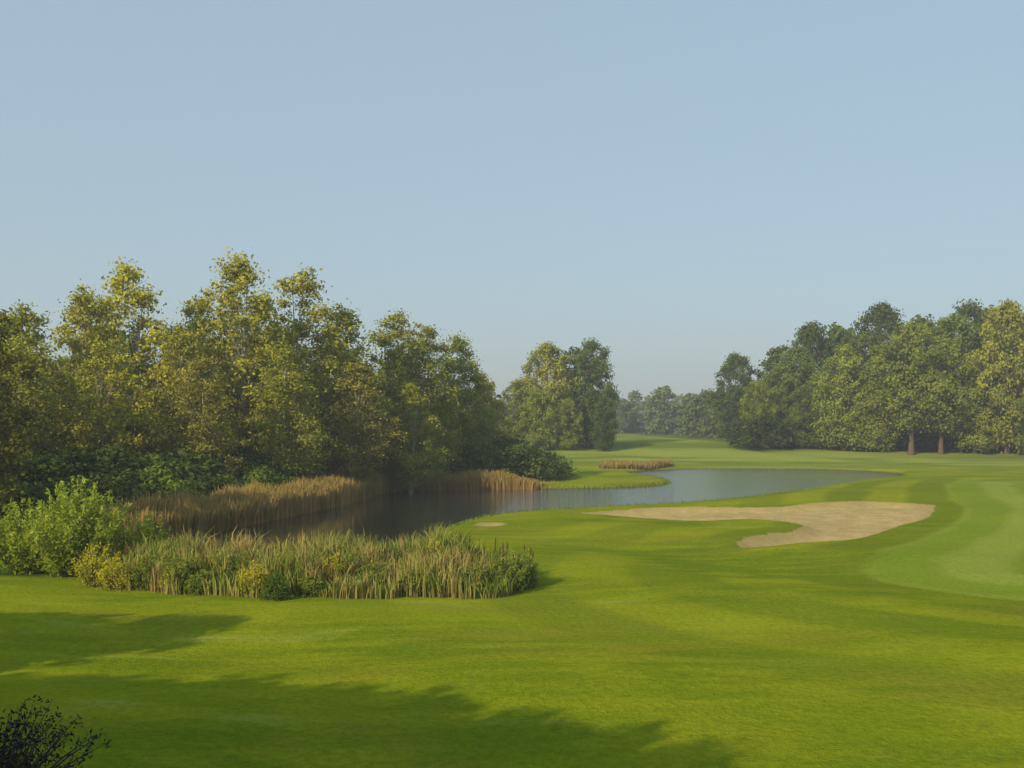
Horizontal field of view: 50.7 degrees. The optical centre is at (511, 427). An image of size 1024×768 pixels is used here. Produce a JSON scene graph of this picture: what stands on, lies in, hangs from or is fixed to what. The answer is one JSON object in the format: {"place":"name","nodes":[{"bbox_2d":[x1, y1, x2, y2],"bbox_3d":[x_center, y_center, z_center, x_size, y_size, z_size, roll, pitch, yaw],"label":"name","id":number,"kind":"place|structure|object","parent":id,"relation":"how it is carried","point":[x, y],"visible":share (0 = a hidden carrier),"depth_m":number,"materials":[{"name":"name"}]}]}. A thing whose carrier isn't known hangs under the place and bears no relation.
{"place":"outdoors","nodes":[
{"label":"outdoors","id":0,"kind":"place"},
{"bbox_2d":[0,428,1023,767],"bbox_3d":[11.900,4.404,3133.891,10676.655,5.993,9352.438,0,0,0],"label":"ground","id":1,"kind":"structure","parent":0,"point":[876,622],"depth_m":29.77,"materials":[{"name":"green plant"}]},
{"bbox_2d":[0,318,33,461],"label":"cottonwood tree","id":2,"kind":"object","parent":1,"relation":"on","point":[4,432],"visible":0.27,"depth_m":70.72,"materials":[{"name":"green plant"}]},
{"bbox_2d":[0,476,54,533],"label":"shrub","id":3,"kind":"object","parent":1,"relation":"on","point":[35,500],"visible":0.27,"depth_m":60.02,"materials":[{"name":"green plant"}]},
{"bbox_2d":[0,307,54,447],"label":"oak tree","id":4,"kind":"object","parent":1,"relation":"on","point":[17,330],"visible":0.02,"depth_m":93.37,"materials":[{"name":"green plant"}]},
{"bbox_2d":[0,311,56,513],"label":"cottonwood tree","id":5,"kind":"object","parent":1,"relation":"on","point":[8,467],"visible":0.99,"depth_m":56.41,"materials":[{"name":"green plant"}]},
{"bbox_2d":[0,497,60,574],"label":"willow bush","id":6,"kind":"object","parent":1,"relation":"on","point":[17,554],"visible":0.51,"depth_m":44.70,"materials":[{"name":"green plant"}]},
{"bbox_2d":[0,340,70,461],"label":"cottonwood tree","id":7,"kind":"object","parent":1,"relation":"on","point":[46,444],"visible":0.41,"depth_m":77.84,"materials":[{"name":"green plant"}]},
{"bbox_2d":[8,481,68,531],"bbox_3d":[-27.376,4.663,61.535,5.927,3.604,6.154,0,0,-25],"label":"shrub","id":8,"kind":"object","parent":1,"relation":"on","point":[41,489],"visible":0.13,"depth_m":60.81,"materials":[{"name":"green plant"}]},
{"bbox_2d":[0,299,95,454],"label":"cottonwood tree","id":9,"kind":"object","parent":1,"relation":"on","point":[23,317],"visible":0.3,"depth_m":83.48,"materials":[{"name":"green plant"}]},
{"bbox_2d":[1,456,98,491],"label":"shrub","id":10,"kind":"object","parent":1,"relation":"on","point":[36,477],"visible":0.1,"depth_m":64.04,"materials":[{"name":"green plant"}]},
{"bbox_2d":[0,695,111,767],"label":"shrub","id":11,"kind":"object","parent":1,"relation":"on","point":[13,755],"visible":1,"depth_m":17.51,"materials":[{"name":"green plant"}]},
{"bbox_2d":[16,451,98,503],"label":"shrub","id":12,"kind":"object","parent":1,"relation":"on","point":[52,466],"visible":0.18,"depth_m":66.28,"materials":[{"name":"green plant"}]},
{"bbox_2d":[42,479,109,526],"bbox_3d":[-26.277,4.641,62.339,5.382,3.405,6.711,0,0,-8],"label":"shrub","id":13,"kind":"object","parent":1,"relation":"on","point":[54,487],"visible":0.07,"depth_m":62.53,"materials":[{"name":"green plant"}]},
{"bbox_2d":[22,474,131,577],"bbox_3d":[-17.920,4.015,44.580,4.089,4.293,4.252,0,0,0],"label":"willow bush","id":14,"kind":"object","parent":1,"relation":"on","point":[73,533],"visible":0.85,"depth_m":43.88,"materials":[{"name":"green plant"}]},
{"bbox_2d":[18,279,143,451],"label":"cottonwood tree","id":15,"kind":"object","parent":1,"relation":"on","point":[83,306],"visible":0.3,"depth_m":88.65,"materials":[{"name":"green plant"}]},
{"bbox_2d":[38,447,137,498],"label":"shrub","id":16,"kind":"object","parent":1,"relation":"on","point":[81,460],"visible":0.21,"depth_m":68.78,"materials":[{"name":"green plant"}]},
{"bbox_2d":[70,541,120,587],"bbox_3d":[-15.998,5.180,41.321,1.938,1.796,1.800,0,0,39],"label":"goldenrod","id":17,"kind":"object","parent":1,"relation":"on","point":[90,569],"visible":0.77,"depth_m":41.14,"materials":[{"name":"yellow plant"}]},
{"bbox_2d":[52,319,162,439],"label":"oak tree","id":18,"kind":"object","parent":1,"relation":"on","point":[130,347],"visible":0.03,"depth_m":103.22,"materials":[{"name":"green plant"}]},
{"bbox_2d":[46,338,172,458],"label":"cottonwood tree","id":19,"kind":"object","parent":1,"relation":"on","point":[87,383],"visible":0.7,"depth_m":81.31,"materials":[{"name":"green plant"}]},
{"bbox_2d":[82,472,136,507],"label":"shrub","id":20,"kind":"object","parent":1,"relation":"on","point":[102,483],"visible":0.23,"depth_m":66.31,"materials":[{"name":"green plant"}]},
{"bbox_2d":[91,557,132,591],"bbox_3d":[-14.844,5.471,40.676,1.738,1.277,1.529,0,0,17],"label":"goldenrod","id":21,"kind":"object","parent":1,"relation":"on","point":[110,580],"visible":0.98,"depth_m":40.44,"materials":[{"name":"yellow plant"}]},
{"bbox_2d":[83,444,163,474],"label":"shrub","id":22,"kind":"object","parent":1,"relation":"on","point":[110,453],"visible":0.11,"depth_m":73.44,"materials":[{"name":"green plant"}]},
{"bbox_2d":[99,473,161,507],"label":"shrub","id":23,"kind":"object","parent":1,"relation":"on","point":[127,489],"visible":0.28,"depth_m":66.51,"materials":[{"name":"green plant"}]},
{"bbox_2d":[71,256,195,459],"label":"cottonwood tree","id":24,"kind":"object","parent":1,"relation":"on","point":[145,342],"visible":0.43,"depth_m":91.02,"materials":[{"name":"green plant"}]},
{"bbox_2d":[112,510,172,554],"bbox_3d":[-15.908,4.814,46.403,2.574,2.612,2.369,0,0,-37],"label":"willow bush","id":25,"kind":"object","parent":1,"relation":"on","point":[149,531],"visible":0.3,"depth_m":46.23,"materials":[{"name":"green plant"}]},
{"bbox_2d":[125,554,167,590],"bbox_3d":[-13.646,5.432,40.822,1.840,1.362,1.742,0,0,0],"label":"marsh shrub","id":26,"kind":"object","parent":1,"relation":"on","point":[138,574],"visible":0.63,"depth_m":40.45,"materials":[{"name":"green plant"}]},
{"bbox_2d":[123,467,182,498],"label":"shrub","id":27,"kind":"object","parent":1,"relation":"on","point":[142,476],"visible":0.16,"depth_m":69.78,"materials":[{"name":"green plant"}]},
{"bbox_2d":[128,449,194,480],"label":"shrub","id":28,"kind":"object","parent":1,"relation":"on","point":[170,465],"visible":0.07,"depth_m":76.58,"materials":[{"name":"green plant"}]},
{"bbox_2d":[135,464,200,495],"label":"shrub","id":29,"kind":"object","parent":1,"relation":"on","point":[171,483],"visible":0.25,"depth_m":71.25,"materials":[{"name":"green plant"}]},
{"bbox_2d":[126,321,242,459],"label":"cottonwood tree","id":30,"kind":"object","parent":1,"relation":"on","point":[188,343],"visible":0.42,"depth_m":88.94,"materials":[{"name":"green plant"}]},
{"bbox_2d":[163,552,207,588],"bbox_3d":[-12.314,5.387,40.477,1.741,1.447,1.868,0,0,0],"label":"marsh shrub","id":31,"kind":"object","parent":1,"relation":"on","point":[186,566],"visible":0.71,"depth_m":40.21,"materials":[{"name":"green plant"}]},
{"bbox_2d":[145,442,228,482],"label":"shrub","id":32,"kind":"object","parent":1,"relation":"on","point":[206,463],"visible":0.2,"depth_m":80.49,"materials":[{"name":"green plant"}]},
{"bbox_2d":[176,569,215,595],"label":"marsh shrub","id":33,"kind":"object","parent":1,"relation":"on","point":[195,584],"visible":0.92,"depth_m":39.41,"materials":[{"name":"green plant"}]},
{"bbox_2d":[142,295,251,453],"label":"cottonwood tree","id":34,"kind":"object","parent":1,"relation":"on","point":[190,314],"visible":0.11,"depth_m":97.37,"materials":[{"name":"green plant"}]},
{"bbox_2d":[148,350,253,478],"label":"cottonwood tree","id":35,"kind":"object","parent":1,"relation":"on","point":[201,425],"visible":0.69,"depth_m":83.33,"materials":[{"name":"green plant"}]},
{"bbox_2d":[188,473,236,493],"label":"shrub","id":36,"kind":"object","parent":1,"relation":"on","point":[214,482],"visible":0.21,"depth_m":76.58,"materials":[{"name":"green plant"}]},
{"bbox_2d":[208,548,251,579],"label":"marsh shrub","id":37,"kind":"object","parent":1,"relation":"on","point":[235,566],"visible":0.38,"depth_m":40.78,"materials":[{"name":"green plant"}]},
{"bbox_2d":[176,246,302,464],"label":"cottonwood tree","id":38,"kind":"object","parent":1,"relation":"on","point":[241,277],"visible":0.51,"depth_m":94.00,"materials":[{"name":"green plant"}]},
{"bbox_2d":[232,559,272,598],"bbox_3d":[-9.305,5.378,38.977,1.557,1.411,1.428,0,0,0],"label":"goldenrod","id":39,"kind":"object","parent":1,"relation":"on","point":[254,574],"visible":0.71,"depth_m":38.82,"materials":[{"name":"yellow plant"}]},
{"bbox_2d":[238,469,277,486],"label":"shrub","id":40,"kind":"object","parent":1,"relation":"on","point":[252,476],"visible":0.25,"depth_m":83.49,"materials":[{"name":"green plant"}]},
{"bbox_2d":[227,442,290,483],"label":"shrub","id":41,"kind":"object","parent":1,"relation":"on","point":[242,449],"visible":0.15,"depth_m":88.93,"materials":[{"name":"green plant"}]},
{"bbox_2d":[241,464,302,487],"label":"shrub","id":42,"kind":"object","parent":1,"relation":"on","point":[278,480],"visible":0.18,"depth_m":85.41,"materials":[{"name":"green plant"}]},
{"bbox_2d":[257,572,297,601],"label":"shrub","id":43,"kind":"object","parent":1,"relation":"on","point":[280,587],"visible":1,"depth_m":37.86,"materials":[{"name":"green plant"}]},
{"bbox_2d":[239,338,337,478],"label":"cottonwood tree","id":44,"kind":"object","parent":1,"relation":"on","point":[288,387],"visible":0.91,"depth_m":90.91,"materials":[{"name":"green plant"}]},
{"bbox_2d":[238,263,360,461],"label":"cottonwood tree","id":45,"kind":"object","parent":1,"relation":"on","point":[299,330],"visible":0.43,"depth_m":100.51,"materials":[{"name":"green plant"}]},
{"bbox_2d":[76,522,538,599],"bbox_3d":[-8.304,5.055,42.721,18.815,2.300,10.338,0,0,0],"label":"cattail patch","id":46,"kind":"object","parent":1,"relation":"on","point":[400,557],"visible":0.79,"depth_m":40.63,"materials":[{"name":"plant"}]},
{"bbox_2d":[293,571,328,597],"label":"marsh shrub","id":47,"kind":"object","parent":1,"relation":"on","point":[310,583],"visible":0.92,"depth_m":38.62,"materials":[{"name":"green plant"}]},
{"bbox_2d":[303,454,332,479],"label":"shrub","id":48,"kind":"object","parent":1,"relation":"on","point":[323,467],"visible":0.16,"depth_m":96.47,"materials":[{"name":"green plant"}]},
{"bbox_2d":[329,551,366,586],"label":"marsh shrub","id":49,"kind":"object","parent":1,"relation":"on","point":[354,562],"visible":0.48,"depth_m":40.05,"materials":[{"name":"green plant"}]},
{"bbox_2d":[297,298,400,470],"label":"cottonwood tree","id":50,"kind":"object","parent":1,"relation":"on","point":[344,316],"visible":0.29,"depth_m":104.58,"materials":[{"name":"green plant"}]},
{"bbox_2d":[318,355,407,483],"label":"cottonwood tree","id":51,"kind":"object","parent":1,"relation":"on","point":[353,462],"visible":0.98,"depth_m":99.05,"materials":[{"name":"green plant"}]},
{"bbox_2d":[356,559,394,590],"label":"marsh shrub","id":52,"kind":"object","parent":1,"relation":"on","point":[372,567],"visible":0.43,"depth_m":39.20,"materials":[{"name":"green plant"}]},
{"bbox_2d":[331,308,446,473],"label":"cottonwood tree","id":53,"kind":"object","parent":1,"relation":"on","point":[385,342],"visible":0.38,"depth_m":111.46,"materials":[{"name":"green plant"}]},
{"bbox_2d":[374,379,453,492],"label":"cottonwood tree","id":54,"kind":"object","parent":1,"relation":"on","point":[411,477],"visible":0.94,"depth_m":107.18,"materials":[{"name":"green plant"}]},
{"bbox_2d":[397,565,433,597],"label":"marsh shrub","id":55,"kind":"object","parent":1,"relation":"on","point":[414,581],"visible":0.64,"depth_m":38.86,"materials":[{"name":"green plant"}]},
{"bbox_2d":[385,322,470,464],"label":"cottonwood tree","id":56,"kind":"object","parent":1,"relation":"on","point":[441,407],"visible":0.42,"depth_m":116.13,"materials":[{"name":"green plant"}]},
{"bbox_2d":[414,442,474,477],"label":"shrub","id":57,"kind":"object","parent":1,"relation":"on","point":[456,468],"visible":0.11,"depth_m":114.56,"materials":[{"name":"green plant"}]},
{"bbox_2d":[422,330,509,456],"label":"cottonwood tree","id":58,"kind":"object","parent":1,"relation":"on","point":[458,347],"visible":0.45,"depth_m":122.39,"materials":[{"name":"green plant"}]},
{"bbox_2d":[455,560,490,596],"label":"marsh shrub","id":59,"kind":"object","parent":1,"relation":"on","point":[481,573],"visible":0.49,"depth_m":39.42,"materials":[{"name":"green plant"}]},
{"bbox_2d":[442,440,514,473],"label":"shrub","id":60,"kind":"object","parent":1,"relation":"on","point":[482,459],"visible":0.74,"depth_m":117.84,"materials":[{"name":"green plant"}]},
{"bbox_2d":[459,367,513,455],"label":"cottonwood tree","id":61,"kind":"object","parent":1,"relation":"on","point":[491,399],"visible":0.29,"depth_m":130.11,"materials":[{"name":"green plant"}]},
{"bbox_2d":[483,434,529,472],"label":"shrub","id":62,"kind":"object","parent":1,"relation":"on","point":[505,441],"visible":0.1,"depth_m":128.95,"materials":[{"name":"green plant"}]},
{"bbox_2d":[488,553,527,592],"bbox_3d":[-0.201,5.438,40.319,1.586,1.499,1.616,0,0,0],"label":"marsh shrub","id":63,"kind":"object","parent":1,"relation":"on","point":[513,572],"visible":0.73,"depth_m":40.13,"materials":[{"name":"green plant"}]},
{"bbox_2d":[494,379,540,447],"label":"oak tree","id":64,"kind":"object","parent":1,"relation":"on","point":[515,400],"visible":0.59,"depth_m":198.33,"materials":[{"name":"green plant"}]},
{"bbox_2d":[493,441,557,480],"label":"shrub","id":65,"kind":"object","parent":1,"relation":"on","point":[528,465],"visible":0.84,"depth_m":122.37,"materials":[{"name":"green plant"}]},
{"bbox_2d":[507,545,543,588],"bbox_3d":[0.381,5.342,41.444,1.418,1.695,1.656,0,0,26],"label":"marsh shrub","id":66,"kind":"object","parent":1,"relation":"on","point":[530,564],"visible":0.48,"depth_m":41.34,"materials":[{"name":"green plant"}]},
{"bbox_2d":[511,388,558,448],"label":"oak tree","id":67,"kind":"object","parent":1,"relation":"on","point":[535,439],"visible":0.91,"depth_m":196.47,"materials":[{"name":"green plant"}]},
{"bbox_2d":[513,446,582,479],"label":"shrub","id":68,"kind":"object","parent":1,"relation":"on","point":[562,468],"visible":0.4,"depth_m":126.95,"materials":[{"name":"green plant"}]},
{"bbox_2d":[510,341,586,446],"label":"maple tree","id":69,"kind":"object","parent":1,"relation":"on","point":[546,351],"visible":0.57,"depth_m":202.33,"materials":[{"name":"green plant"}]},
{"bbox_2d":[551,397,584,449],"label":"oak tree","id":70,"kind":"object","parent":1,"relation":"on","point":[567,431],"visible":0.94,"depth_m":198.09,"materials":[{"name":"green plant"}]},
{"bbox_2d":[550,345,597,444],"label":"oak tree","id":71,"kind":"object","parent":1,"relation":"on","point":[568,354],"visible":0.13,"depth_m":210.74,"materials":[{"name":"green plant"}]},
{"bbox_2d":[556,337,620,446],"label":"oak tree","id":72,"kind":"object","parent":1,"relation":"on","point":[595,375],"visible":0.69,"depth_m":205.47,"materials":[{"name":"green plant"}]},
{"bbox_2d":[585,395,620,450],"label":"oak tree","id":73,"kind":"object","parent":1,"relation":"on","point":[603,439],"visible":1,"depth_m":199.34,"materials":[{"name":"green plant"}]},
{"bbox_2d":[535,472,671,488],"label":"bank grass","id":74,"kind":"structure","parent":1,"relation":"on","point":[648,484],"depth_m":117.04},
{"bbox_2d":[408,486,818,544],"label":"bank grass","id":75,"kind":"structure","parent":1,"relation":"on","point":[464,521],"depth_m":81.67,"materials":[{"name":"plant"}]},
{"bbox_2d":[603,383,736,434],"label":"distant trees","id":76,"kind":"object","parent":1,"relation":"on","point":[655,417],"visible":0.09,"depth_m":394.20,"materials":[{"name":"green plant"}]},
{"bbox_2d":[675,391,740,437],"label":"distant trees","id":77,"kind":"object","parent":1,"relation":"on","point":[694,417],"visible":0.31,"depth_m":311.61,"materials":[{"name":"green plant"}]},
{"bbox_2d":[702,351,762,440],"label":"oak tree","id":78,"kind":"object","parent":1,"relation":"on","point":[733,361],"visible":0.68,"depth_m":234.01,"materials":[{"name":"green plant"}]},
{"bbox_2d":[734,379,780,448],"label":"oak tree","id":79,"kind":"object","parent":1,"relation":"on","point":[757,395],"visible":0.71,"depth_m":203.91,"materials":[{"name":"green plant"}]},
{"bbox_2d":[719,413,802,449],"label":"shrub","id":80,"kind":"object","parent":1,"relation":"on","point":[778,433],"visible":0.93,"depth_m":201.54,"materials":[{"name":"green plant"}]},
{"bbox_2d":[745,346,801,418],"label":"oak tree","id":81,"kind":"object","parent":1,"relation":"on","point":[773,358],"visible":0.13,"depth_m":231.42,"materials":[{"name":"green plant"}]},
{"bbox_2d":[747,363,802,445],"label":"oak tree","id":82,"kind":"object","parent":1,"relation":"on","point":[785,379],"visible":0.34,"depth_m":210.34,"materials":[{"name":"green plant"}]},
{"bbox_2d":[766,345,832,445],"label":"oak tree","id":83,"kind":"object","parent":1,"relation":"on","point":[790,358],"visible":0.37,"depth_m":211.99,"materials":[{"name":"green plant"}]},
{"bbox_2d":[781,384,830,448],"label":"oak tree","id":84,"kind":"object","parent":1,"relation":"on","point":[798,417],"visible":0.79,"depth_m":202.52,"materials":[{"name":"green plant"}]},
{"bbox_2d":[776,320,838,405],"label":"oak tree","id":85,"kind":"object","parent":1,"relation":"on","point":[809,336],"visible":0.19,"depth_m":224.41,"materials":[{"name":"green plant"}]},
{"bbox_2d":[815,322,855,376],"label":"oak tree","id":86,"kind":"object","parent":1,"relation":"on","point":[838,333],"visible":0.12,"depth_m":229.71,"materials":[{"name":"green plant"}]},
{"bbox_2d":[804,344,879,450],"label":"oak tree","id":87,"kind":"object","parent":1,"relation":"on","point":[845,382],"visible":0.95,"depth_m":197.82,"materials":[{"name":"green plant"}]},
{"bbox_2d":[820,330,892,446],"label":"oak tree","id":88,"kind":"object","parent":1,"relation":"on","point":[857,341],"visible":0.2,"depth_m":210.75,"materials":[{"name":"green plant"}]},
{"bbox_2d":[847,378,901,451],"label":"oak tree","id":89,"kind":"object","parent":1,"relation":"on","point":[879,434],"visible":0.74,"depth_m":197.08,"materials":[{"name":"green plant"}]},
{"bbox_2d":[850,300,912,404],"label":"oak tree","id":90,"kind":"object","parent":1,"relation":"on","point":[885,314],"visible":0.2,"depth_m":220.58,"materials":[{"name":"green plant"}]},
{"bbox_2d":[876,314,938,383],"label":"oak tree","id":91,"kind":"object","parent":1,"relation":"on","point":[924,321],"visible":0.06,"depth_m":220.94,"materials":[{"name":"green plant"}]},
{"bbox_2d":[865,316,954,454],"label":"maple tree","id":92,"kind":"object","parent":1,"relation":"on","point":[897,401],"visible":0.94,"depth_m":190.90,"materials":[{"name":"green plant"}]},
{"bbox_2d":[878,420,951,449],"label":"shrub","id":93,"kind":"object","parent":1,"relation":"on","point":[904,439],"visible":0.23,"depth_m":201.74,"materials":[{"name":"green plant"}]},
{"bbox_2d":[896,427,954,448],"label":"shrub","id":94,"kind":"object","parent":1,"relation":"on","point":[931,440],"visible":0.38,"depth_m":202.12,"materials":[{"name":"green plant"}]},
{"bbox_2d":[901,332,985,453],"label":"maple tree","id":95,"kind":"object","parent":1,"relation":"on","point":[948,424],"visible":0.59,"depth_m":191.56,"materials":[{"name":"green plant"}]},
{"bbox_2d":[914,313,999,448],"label":"oak tree","id":96,"kind":"object","parent":1,"relation":"on","point":[961,324],"visible":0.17,"depth_m":204.06,"materials":[{"name":"green plant"}]},
{"bbox_2d":[940,298,1009,410],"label":"oak tree","id":97,"kind":"object","parent":1,"relation":"on","point":[974,311],"visible":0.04,"depth_m":215.45,"materials":[{"name":"green plant"}]},
{"bbox_2d":[942,368,1010,453],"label":"oak tree","id":98,"kind":"object","parent":1,"relation":"on","point":[978,441],"visible":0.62,"depth_m":193.53,"materials":[{"name":"green plant"}]},
{"bbox_2d":[959,298,1023,453],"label":"oak tree","id":99,"kind":"object","parent":1,"relation":"on","point":[1011,313],"visible":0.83,"depth_m":192.04,"materials":[{"name":"green plant"}]},
{"bbox_2d":[1009,394,1023,452],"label":"oak tree","id":100,"kind":"object","parent":1,"relation":"on","point":[1020,428],"visible":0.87,"depth_m":188.37,"materials":[{"name":"green plant"}]},
{"bbox_2d":[0,0,1023,418],"label":"sky","id":101,"kind":"structure","parent":0,"point":[680,186],"materials":[{"name":"blue"}]},
{"bbox_2d":[172,469,902,549],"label":"pond","id":102,"kind":"structure","parent":0,"point":[387,515],"depth_m":95.46,"materials":[{"name":"liquid"}]},
{"bbox_2d":[78,467,423,545],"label":"reed bed","id":103,"kind":"object","parent":102,"relation":"in","point":[230,507],"visible":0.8,"depth_m":72.02,"materials":[{"name":"plant"}]},
{"bbox_2d":[383,468,557,490],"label":"reed bed","id":104,"kind":"object","parent":102,"relation":"in","point":[479,479],"visible":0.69,"depth_m":111.60,"materials":[{"name":"plant"}]},
{"bbox_2d":[599,457,672,470],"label":"reed bed","id":105,"kind":"object","parent":102,"relation":"in","point":[636,465],"visible":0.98,"depth_m":161.76,"materials":[{"name":"plant"}]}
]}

